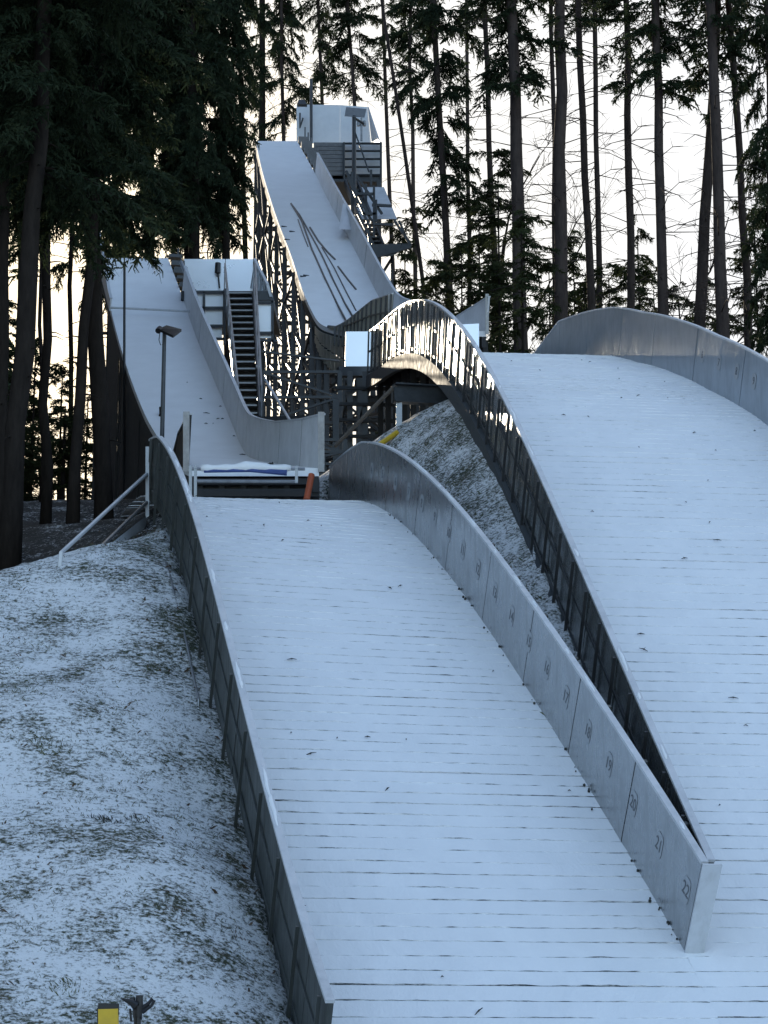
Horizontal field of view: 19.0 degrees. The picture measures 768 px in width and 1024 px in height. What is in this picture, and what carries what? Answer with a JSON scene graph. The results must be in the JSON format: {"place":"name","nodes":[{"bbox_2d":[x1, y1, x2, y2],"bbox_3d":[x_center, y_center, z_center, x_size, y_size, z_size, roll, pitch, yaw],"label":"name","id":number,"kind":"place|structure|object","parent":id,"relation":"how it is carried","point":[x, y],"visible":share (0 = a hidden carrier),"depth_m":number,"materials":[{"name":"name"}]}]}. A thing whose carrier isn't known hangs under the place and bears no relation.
{"place":"outdoors","nodes":[
{"label":"outdoors","id":0,"kind":"place"},
{"bbox_2d":[0,399,767,1023],"bbox_3d":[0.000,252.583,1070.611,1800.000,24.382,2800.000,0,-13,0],"label":"ground","id":1,"kind":"structure","parent":0,"point":[138,937],"depth_m":27.04,"materials":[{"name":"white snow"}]},
{"bbox_2d":[9,57,54,501],"bbox_3d":[-8.900,-11.062,60.336,3.150,22.672,3.703,9,-16,-33],"label":"spruce tree","id":2,"kind":"object","parent":1,"relation":"on","point":[13,239],"visible":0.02,"depth_m":58.69,"materials":[{"name":"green plant"}]},
{"bbox_2d":[23,422,40,500],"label":"young spruce","id":3,"kind":"object","parent":1,"relation":"on","point":[31,429],"visible":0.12,"depth_m":70.32,"materials":[{"name":"green plant"}]},
{"bbox_2d":[10,212,53,479],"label":"spruce tree","id":4,"kind":"object","parent":1,"relation":"on","point":[20,234],"visible":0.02,"depth_m":82.22,"materials":[{"name":"green plant"}]},
{"bbox_2d":[8,332,56,482],"bbox_3d":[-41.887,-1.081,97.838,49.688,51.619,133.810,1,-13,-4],"label":"young spruce","id":5,"kind":"object","parent":1,"relation":"on","point":[9,368],"depth_m":154.93,"materials":[{"name":"green plant"}]},
{"bbox_2d":[7,300,62,452],"bbox_3d":[-11.296,-2.774,64.080,4.525,6.788,4.010,0,-13,0],"label":"young spruce","id":6,"kind":"object","parent":1,"relation":"on","point":[12,322],"visible":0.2,"depth_m":64.84,"materials":[{"name":"green plant"}]},
{"bbox_2d":[8,337,63,492],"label":"young spruce","id":7,"kind":"object","parent":1,"relation":"on","point":[33,409],"visible":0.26,"depth_m":72.86,"materials":[{"name":"green plant"}]},
{"bbox_2d":[24,450,67,500],"bbox_3d":[-9.987,-0.783,61.674,3.086,1.992,2.751,12,-18,-41],"label":"young spruce","id":8,"kind":"object","parent":1,"relation":"on","point":[30,454],"visible":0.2,"depth_m":61.84,"materials":[{"name":"green plant"}]},
{"bbox_2d":[24,733,70,754],"bbox_3d":[-3.991,2.762,27.337,0.601,0.323,0.380,0,-13,0],"label":"grass tuft","id":9,"kind":"object","parent":1,"relation":"on","point":[47,743],"visible":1,"depth_m":27.35,"materials":[{"name":"plant"}]},
{"bbox_2d":[27,217,89,499],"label":"spruce tree","id":10,"kind":"object","parent":1,"relation":"on","point":[62,267],"visible":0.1,"depth_m":88.14,"materials":[{"name":"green plant"}]},
{"bbox_2d":[24,399,94,499],"bbox_3d":[-8.582,-1.281,62.075,2.331,3.614,2.986,0,-13,0],"label":"young spruce","id":11,"kind":"object","parent":1,"relation":"on","point":[64,452],"visible":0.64,"depth_m":62.13,"materials":[{"name":"green plant"}]},
{"bbox_2d":[0,0,126,514],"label":"spruce tree","id":12,"kind":"object","parent":1,"relation":"on","point":[4,296],"visible":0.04,"depth_m":45.24,"materials":[{"name":"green plant"}]},
{"bbox_2d":[36,360,91,499],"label":"young spruce","id":13,"kind":"object","parent":1,"relation":"on","point":[64,371],"visible":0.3,"depth_m":76.93,"materials":[{"name":"green plant"}]},
{"bbox_2d":[9,56,119,523],"bbox_3d":[-8.205,-10.230,55.879,5.624,22.103,5.584,0,-13,0],"label":"spruce tree","id":14,"kind":"object","parent":1,"relation":"on","point":[46,496],"visible":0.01,"depth_m":54.03,"materials":[{"name":"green plant"}]},
{"bbox_2d":[49,977,83,996],"bbox_3d":[-3.042,4.548,22.031,0.341,0.240,0.271,6,-15,-25],"label":"grass tuft","id":15,"kind":"object","parent":1,"relation":"on","point":[65,987],"visible":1,"depth_m":22.04,"materials":[{"name":"plant"}]},
{"bbox_2d":[53,387,92,499],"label":"young spruce","id":16,"kind":"object","parent":1,"relation":"on","point":[87,452],"visible":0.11,"depth_m":74.16,"materials":[{"name":"green plant"}]},
{"bbox_2d":[0,0,189,569],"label":"spruce tree","id":17,"kind":"object","parent":1,"relation":"on","point":[38,81],"visible":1,"depth_m":42.80,"materials":[{"name":"green plant"}]},
{"bbox_2d":[0,0,196,523],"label":"spruce tree","id":18,"kind":"object","parent":1,"relation":"on","point":[140,170],"visible":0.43,"depth_m":46.81,"materials":[{"name":"green plant"}]},
{"bbox_2d":[58,447,148,566],"bbox_3d":[-4.320,-0.081,36.403,0.207,3.309,5.121,-2,-14,8],"label":"handrail","id":19,"kind":"object","parent":1,"relation":"on","point":[102,515],"visible":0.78,"depth_m":37.01,"materials":[{"name":"metal"}]},
{"bbox_2d":[91,813,122,823],"bbox_3d":[-3.090,3.421,25.637,0.362,0.163,0.258,0,-13,0],"label":"grass tuft","id":20,"kind":"object","parent":1,"relation":"on","point":[106,818],"visible":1,"depth_m":25.64,"materials":[{"name":"plant"}]},
{"bbox_2d":[97,1003,118,1023],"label":"marker post","id":21,"kind":"object","parent":1,"relation":"on","point":[107,1013],"visible":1,"depth_m":14.63,"materials":[{"name":"yellow paint"}]},
{"bbox_2d":[54,105,166,474],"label":"spruce tree","id":22,"kind":"object","parent":1,"relation":"on","point":[128,187],"visible":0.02,"depth_m":84.47,"materials":[{"name":"green plant"}]},
{"bbox_2d":[123,262,125,498],"bbox_3d":[-7.056,-3.315,62.469,0.246,7.337,0.070,0,-13,0],"label":"pole","id":23,"kind":"object","parent":1,"relation":"on","point":[124,331],"visible":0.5,"depth_m":62.63,"materials":[{"name":"black metal"}]},
{"bbox_2d":[0,531,258,991],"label":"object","id":24,"kind":"object","parent":1,"relation":"on","point":[129,703],"visible":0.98,"depth_m":26.48,"materials":[{"name":"brown plant"}]},
{"bbox_2d":[114,516,145,541],"bbox_3d":[-4.106,0.357,36.640,0.008,1.395,3.460,-1,-13,4],"label":"plank","id":25,"kind":"object","parent":1,"relation":"on","point":[138,527],"visible":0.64,"depth_m":37.34,"materials":[{"name":"grey wood"}]},
{"bbox_2d":[8,0,259,519],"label":"spruce tree","id":26,"kind":"object","parent":1,"relation":"on","point":[103,494],"visible":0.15,"depth_m":48.45,"materials":[{"name":"green plant"}]},
{"bbox_2d":[124,813,149,824],"bbox_3d":[-2.779,3.460,25.893,0.300,0.181,0.221,0,-13,0],"label":"grass tuft","id":27,"kind":"object","parent":1,"relation":"on","point":[137,819],"visible":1,"depth_m":25.93,"materials":[{"name":"plant"}]},
{"bbox_2d":[121,995,155,1023],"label":"sprinkler","id":28,"kind":"object","parent":1,"relation":"on","point":[139,1008],"visible":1,"depth_m":14.84,"materials":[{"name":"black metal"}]},
{"bbox_2d":[78,0,231,316],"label":"spruce tree","id":29,"kind":"object","parent":1,"relation":"on","point":[174,242],"visible":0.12,"depth_m":78.16,"materials":[{"name":"green plant"}]},
{"bbox_2d":[52,126,279,490],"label":"bare tree","id":30,"kind":"object","parent":1,"relation":"on","point":[89,382],"visible":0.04,"depth_m":126.87,"materials":[{"name":"brown plant"}]},
{"bbox_2d":[155,325,181,436],"bbox_3d":[-4.293,-1.800,45.565,0.539,4.179,0.363,-10,-17,36],"label":"lamp post","id":31,"kind":"object","parent":1,"relation":"on","point":[171,331],"visible":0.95,"depth_m":45.85,"materials":[{"name":"metal"}]},
{"bbox_2d":[153,900,190,920],"bbox_3d":[-2.165,4.105,23.691,0.429,0.254,0.282,0,-13,0],"label":"grass tuft","id":32,"kind":"object","parent":1,"relation":"on","point":[175,909],"visible":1,"depth_m":23.71,"materials":[{"name":"green plant"}]},
{"bbox_2d":[138,33,219,290],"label":"spruce tree","id":33,"kind":"object","parent":1,"relation":"on","point":[180,236],"depth_m":90.97,"materials":[{"name":"green plant"}]},
{"bbox_2d":[164,561,199,705],"bbox_3d":[-2.829,1.792,32.032,0.046,3.199,4.375,3,-14,-11],"label":"water pipe","id":34,"kind":"object","parent":1,"relation":"on","point":[190,663],"visible":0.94,"depth_m":30.94,"materials":[{"name":"metal"}]},
{"bbox_2d":[129,4,258,258],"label":"spruce tree","id":35,"kind":"object","parent":1,"relation":"on","point":[237,198],"visible":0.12,"depth_m":78.20,"materials":[{"name":"green plant"}]},
{"bbox_2d":[146,0,257,360],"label":"spruce tree","id":36,"kind":"object","parent":1,"relation":"on","point":[193,167],"visible":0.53,"depth_m":76.50,"materials":[{"name":"green plant"}]},
{"bbox_2d":[91,235,325,501],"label":"inrun ramp","id":37,"kind":"structure","parent":1,"relation":"on","point":[209,305],"depth_m":61.87,"materials":[{"name":"metal"}]},
{"bbox_2d":[127,70,307,404],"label":"bare tree","id":38,"kind":"object","parent":1,"relation":"on","point":[249,155],"visible":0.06,"depth_m":122.09,"materials":[{"name":"brown plant"}]},
{"bbox_2d":[212,914,253,944],"bbox_3d":[-1.565,4.334,23.878,0.450,0.350,0.292,0,-13,0],"label":"grass tuft","id":39,"kind":"object","parent":1,"relation":"on","point":[231,929],"visible":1,"depth_m":23.84,"materials":[{"name":"green plant"}]},
{"bbox_2d":[197,0,283,371],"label":"spruce tree","id":40,"kind":"object","parent":1,"relation":"on","point":[231,163],"visible":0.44,"depth_m":79.22,"materials":[{"name":"green plant"}]},
{"bbox_2d":[148,436,334,1023],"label":"board wall","id":41,"kind":"structure","parent":1,"relation":"on","point":[309,992],"depth_m":26.86,"materials":[{"name":"grey wood"}]},
{"bbox_2d":[228,0,272,290],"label":"spruce tree","id":42,"kind":"object","parent":1,"relation":"on","point":[252,136],"visible":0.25,"depth_m":87.55,"materials":[{"name":"green plant"}]},
{"bbox_2d":[245,0,310,415],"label":"spruce tree","id":43,"kind":"object","parent":1,"relation":"on","point":[261,53],"visible":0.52,"depth_m":107.40,"materials":[{"name":"green plant"}]},
{"bbox_2d":[245,0,322,412],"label":"spruce tree","id":44,"kind":"object","parent":1,"relation":"on","point":[285,9],"visible":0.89,"depth_m":107.58,"materials":[{"name":"green plant"}]},
{"bbox_2d":[278,319,330,393],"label":"spruce tree","id":45,"kind":"object","parent":1,"relation":"on","point":[308,343],"visible":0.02,"depth_m":102.44,"materials":[{"name":"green plant"}]},
{"bbox_2d":[284,0,357,427],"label":"spruce tree","id":46,"kind":"object","parent":1,"relation":"on","point":[321,72],"visible":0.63,"depth_m":114.72,"materials":[{"name":"green plant"}]},
{"bbox_2d":[259,350,392,476],"bbox_3d":[-1.694,-2.337,58.620,3.992,5.949,7.085,0,-13,0],"label":"scaffold","id":47,"kind":"object","parent":1,"relation":"on","point":[349,373],"visible":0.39,"depth_m":58.80,"materials":[{"name":"metal"}]},
{"bbox_2d":[345,332,370,365],"bbox_3d":[-0.620,-4.273,60.878,0.843,1.037,0.059,0,-13,0],"label":"white board","id":48,"kind":"object","parent":47,"relation":"attached to","point":[356,343],"visible":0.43,"depth_m":60.86,"materials":[{"name":"white"}]},
{"bbox_2d":[314,0,392,434],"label":"spruce tree","id":49,"kind":"object","parent":1,"relation":"on","point":[342,46],"visible":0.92,"depth_m":108.06,"materials":[{"name":"green plant"}]},
{"bbox_2d":[253,105,490,470],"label":"inrun ramp","id":50,"kind":"structure","parent":1,"relation":"on","point":[341,282],"depth_m":84.24,"materials":[{"name":"metal"}]},
{"bbox_2d":[297,78,312,142],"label":"floodlight","id":51,"kind":"object","parent":50,"relation":"attached to","point":[301,103],"visible":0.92,"depth_m":100.83,"materials":[{"name":"metal"}]},
{"bbox_2d":[339,203,350,229],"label":"cover","id":52,"kind":"object","parent":50,"relation":"on","point":[344,222],"visible":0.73,"depth_m":82.17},
{"bbox_2d":[345,107,369,214],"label":"floodlight","id":53,"kind":"object","parent":50,"relation":"attached to","point":[353,113],"visible":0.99,"depth_m":96.20,"materials":[{"name":"metal"}]},
{"bbox_2d":[357,118,365,140],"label":"anemometer","id":54,"kind":"object","parent":50,"relation":"attached to","point":[361,129],"visible":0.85,"depth_m":99.32,"materials":[{"name":"metal"}]},
{"bbox_2d":[346,0,424,288],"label":"spruce tree","id":55,"kind":"object","parent":1,"relation":"on","point":[385,76],"visible":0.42,"depth_m":111.48,"materials":[{"name":"green plant"}]},
{"bbox_2d":[333,353,447,447],"bbox_3d":[1.764,-2.587,51.028,6.872,5.701,15.576,3,-14,-11],"label":"steel frame","id":56,"kind":"object","parent":1,"relation":"on","point":[412,388],"visible":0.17,"depth_m":46.39,"materials":[{"name":"grey metal"}]},
{"bbox_2d":[369,205,440,434],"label":"young spruce","id":57,"kind":"object","parent":1,"relation":"on","point":[403,281],"visible":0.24,"depth_m":94.96,"materials":[{"name":"green plant"}]},
{"bbox_2d":[348,0,466,299],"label":"spruce tree","id":58,"kind":"object","parent":1,"relation":"on","point":[413,217],"visible":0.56,"depth_m":89.75,"materials":[{"name":"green plant"}]},
{"bbox_2d":[374,0,456,289],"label":"spruce tree","id":59,"kind":"object","parent":1,"relation":"on","point":[405,42],"visible":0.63,"depth_m":105.28,"materials":[{"name":"green plant"}]},
{"bbox_2d":[120,495,719,1023],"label":"landing slope","id":60,"kind":"structure","parent":1,"relation":"on","point":[478,885],"depth_m":27.79,"materials":[{"name":"white snow"}]},
{"bbox_2d":[189,466,304,496],"bbox_3d":[-2.553,-0.429,42.764,2.162,0.882,0.060,0,-13,0],"label":"barrier rail","id":61,"kind":"object","parent":60,"relation":"on","point":[195,469],"visible":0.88,"depth_m":42.78,"materials":[{"name":"metal"}]},
{"bbox_2d":[201,461,290,475],"bbox_3d":[-2.568,-0.810,42.803,1.675,0.270,0.208,0,-13,0],"label":"tarpaulin","id":62,"kind":"object","parent":61,"relation":"on","point":[260,467],"visible":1,"depth_m":42.75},
{"bbox_2d":[303,473,314,499],"bbox_3d":[-1.393,-0.456,42.719,0.120,0.611,0.412,-4,-14,14],"label":"drain pipe","id":63,"kind":"object","parent":60,"relation":"on","point":[309,485],"visible":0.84,"depth_m":42.67,"materials":[{"name":"orange plastic"}]},
{"bbox_2d":[389,514,677,939],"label":"leaf litter","id":64,"kind":"object","parent":60,"relation":"on","point":[534,703],"visible":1,"depth_m":28.59,"materials":[{"name":"brown plant"}]},
{"bbox_2d":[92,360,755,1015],"bbox_3d":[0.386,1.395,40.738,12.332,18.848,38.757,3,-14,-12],"label":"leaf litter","id":65,"kind":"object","parent":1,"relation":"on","point":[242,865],"depth_m":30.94,"materials":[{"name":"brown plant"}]},
{"bbox_2d":[403,259,455,311],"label":"young spruce","id":66,"kind":"object","parent":1,"relation":"on","point":[440,265],"visible":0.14,"depth_m":81.95,"materials":[{"name":"green plant"}]},
{"bbox_2d":[391,0,495,314],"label":"spruce tree","id":67,"kind":"object","parent":1,"relation":"on","point":[430,19],"visible":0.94,"depth_m":85.66,"materials":[{"name":"green plant"}]},
{"bbox_2d":[411,233,508,352],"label":"young spruce","id":68,"kind":"object","parent":1,"relation":"on","point":[453,275],"visible":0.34,"depth_m":79.88,"materials":[{"name":"green plant"}]},
{"bbox_2d":[385,405,544,715],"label":"grass","id":69,"kind":"structure","parent":1,"relation":"on","point":[415,444],"depth_m":41.07,"materials":[{"name":"plant"}]},
{"bbox_2d":[439,0,508,305],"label":"spruce tree","id":70,"kind":"object","parent":1,"relation":"on","point":[465,57],"visible":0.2,"depth_m":99.01,"materials":[{"name":"green plant"}]},
{"bbox_2d":[448,191,513,351],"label":"young spruce","id":71,"kind":"object","parent":1,"relation":"on","point":[472,266],"visible":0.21,"depth_m":84.40,"materials":[{"name":"green plant"}]},
{"bbox_2d":[450,0,542,352],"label":"spruce tree","id":72,"kind":"object","parent":1,"relation":"on","point":[484,28],"visible":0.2,"depth_m":87.92,"materials":[{"name":"green plant"}]},
{"bbox_2d":[445,146,553,352],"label":"young spruce","id":73,"kind":"object","parent":1,"relation":"on","point":[492,265],"visible":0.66,"depth_m":78.28,"materials":[{"name":"green plant"}]},
{"bbox_2d":[387,74,613,352],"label":"bare tree","id":74,"kind":"object","parent":1,"relation":"on","point":[503,248],"visible":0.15,"depth_m":90.81,"materials":[{"name":"brown plant"}]},
{"bbox_2d":[385,130,653,336],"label":"tree","id":75,"kind":"object","parent":1,"relation":"on","point":[580,215],"visible":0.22,"depth_m":124.17,"materials":[{"name":"brown plant"}]},
{"bbox_2d":[482,209,566,353],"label":"young spruce","id":76,"kind":"object","parent":1,"relation":"on","point":[517,229],"visible":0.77,"depth_m":69.42,"materials":[{"name":"green plant"}]},
{"bbox_2d":[328,441,721,952],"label":"board wall","id":77,"kind":"structure","parent":1,"relation":"on","point":[679,873],"depth_m":30.09,"materials":[{"name":"metal"}]},
{"bbox_2d":[459,0,592,352],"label":"spruce tree","id":78,"kind":"object","parent":1,"relation":"on","point":[514,27],"visible":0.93,"depth_m":75.22,"materials":[{"name":"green plant"}]},
{"bbox_2d":[366,299,714,863],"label":"board wall","id":79,"kind":"structure","parent":1,"relation":"on","point":[450,360],"depth_m":36.24,"materials":[{"name":"metal"}]},
{"bbox_2d":[528,251,583,345],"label":"young spruce","id":80,"kind":"object","parent":1,"relation":"on","point":[550,317],"visible":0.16,"depth_m":86.04,"materials":[{"name":"green plant"}]},
{"bbox_2d":[524,0,588,315],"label":"spruce tree","id":81,"kind":"object","parent":1,"relation":"on","point":[552,75],"visible":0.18,"depth_m":90.08,"materials":[{"name":"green plant"}]},
{"bbox_2d":[490,0,628,327],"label":"spruce tree","id":82,"kind":"object","parent":1,"relation":"on","point":[559,22],"visible":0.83,"depth_m":74.61,"materials":[{"name":"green plant"}]},
{"bbox_2d":[539,269,604,336],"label":"young spruce","id":83,"kind":"object","parent":1,"relation":"on","point":[583,291],"visible":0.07,"depth_m":88.50,"materials":[{"name":"green plant"}]},
{"bbox_2d":[529,0,631,322],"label":"spruce tree","id":84,"kind":"object","parent":1,"relation":"on","point":[590,279],"visible":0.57,"depth_m":80.99,"materials":[{"name":"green plant"}]},
{"bbox_2d":[551,229,610,326],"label":"young spruce","id":85,"kind":"object","parent":1,"relation":"on","point":[572,267],"visible":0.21,"depth_m":90.75,"materials":[{"name":"green plant"}]},
{"bbox_2d":[542,0,643,308],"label":"spruce tree","id":86,"kind":"object","parent":1,"relation":"on","point":[597,208],"visible":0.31,"depth_m":87.62,"materials":[{"name":"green plant"}]},
{"bbox_2d":[571,263,626,314],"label":"young spruce","id":87,"kind":"object","parent":1,"relation":"on","point":[618,301],"visible":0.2,"depth_m":82.03,"materials":[{"name":"green plant"}]},
{"bbox_2d":[482,352,767,1023],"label":"landing slope","id":88,"kind":"structure","parent":1,"relation":"on","point":[641,531],"depth_m":35.06,"materials":[{"name":"white snow"}]},
{"bbox_2d":[578,0,683,310],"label":"spruce tree","id":89,"kind":"object","parent":1,"relation":"on","point":[603,12],"visible":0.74,"depth_m":81.24,"materials":[{"name":"green plant"}]},
{"bbox_2d":[606,215,669,312],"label":"young spruce","id":90,"kind":"object","parent":1,"relation":"on","point":[644,263],"visible":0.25,"depth_m":84.14,"materials":[{"name":"green plant"}]},
{"bbox_2d":[533,307,767,425],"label":"board wall","id":91,"kind":"structure","parent":1,"relation":"on","point":[735,372],"depth_m":47.59,"materials":[{"name":"metal"}]},
{"bbox_2d":[623,267,689,311],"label":"young spruce","id":92,"kind":"object","parent":1,"relation":"on","point":[680,297],"visible":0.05,"depth_m":88.25,"materials":[{"name":"green plant"}]},
{"bbox_2d":[589,0,726,321],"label":"spruce tree","id":93,"kind":"object","parent":1,"relation":"on","point":[655,29],"visible":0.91,"depth_m":75.00,"materials":[{"name":"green plant"}]},
{"bbox_2d":[668,281,694,322],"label":"young spruce","id":94,"kind":"object","parent":1,"relation":"on","point":[673,287],"visible":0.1,"depth_m":79.85,"materials":[{"name":"green plant"}]},
{"bbox_2d":[649,0,767,342],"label":"spruce tree","id":95,"kind":"object","parent":1,"relation":"on","point":[711,19],"visible":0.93,"depth_m":73.63,"materials":[{"name":"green plant"}]},
{"bbox_2d":[652,0,764,329],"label":"spruce tree","id":96,"kind":"object","parent":1,"relation":"on","point":[706,197],"visible":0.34,"depth_m":76.50,"materials":[{"name":"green plant"}]},
{"bbox_2d":[683,268,743,331],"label":"young spruce","id":97,"kind":"object","parent":1,"relation":"on","point":[712,286],"visible":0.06,"depth_m":88.27,"materials":[{"name":"green plant"}]},
{"bbox_2d":[667,211,767,343],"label":"tree","id":98,"kind":"object","parent":1,"relation":"on","point":[710,269],"visible":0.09,"depth_m":96.72,"materials":[{"name":"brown plant"}]},
{"bbox_2d":[674,0,767,347],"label":"spruce tree","id":99,"kind":"object","parent":1,"relation":"on","point":[746,263],"visible":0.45,"depth_m":76.72,"materials":[{"name":"green plant"}]},
{"bbox_2d":[714,0,767,357],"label":"spruce tree","id":100,"kind":"object","parent":1,"relation":"on","point":[757,37],"visible":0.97,"depth_m":74.88,"materials":[{"name":"green plant"}]},
{"bbox_2d":[726,181,767,344],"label":"young spruce","id":101,"kind":"object","parent":1,"relation":"on","point":[737,263],"visible":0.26,"depth_m":77.71,"materials":[{"name":"green plant"}]},
{"bbox_2d":[8,0,767,499],"label":"sky","id":102,"kind":"structure","parent":0,"point":[683,162],"materials":[{"name":"white"}]},
{"bbox_2d":[462,324,478,346],"bbox_3d":[2.312,-4.728,62.241,0.520,0.750,0.100,0,-13,0],"label":"white board","id":103,"kind":"object","parent":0,"point":[472,330],"visible":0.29,"depth_m":62.23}
]}

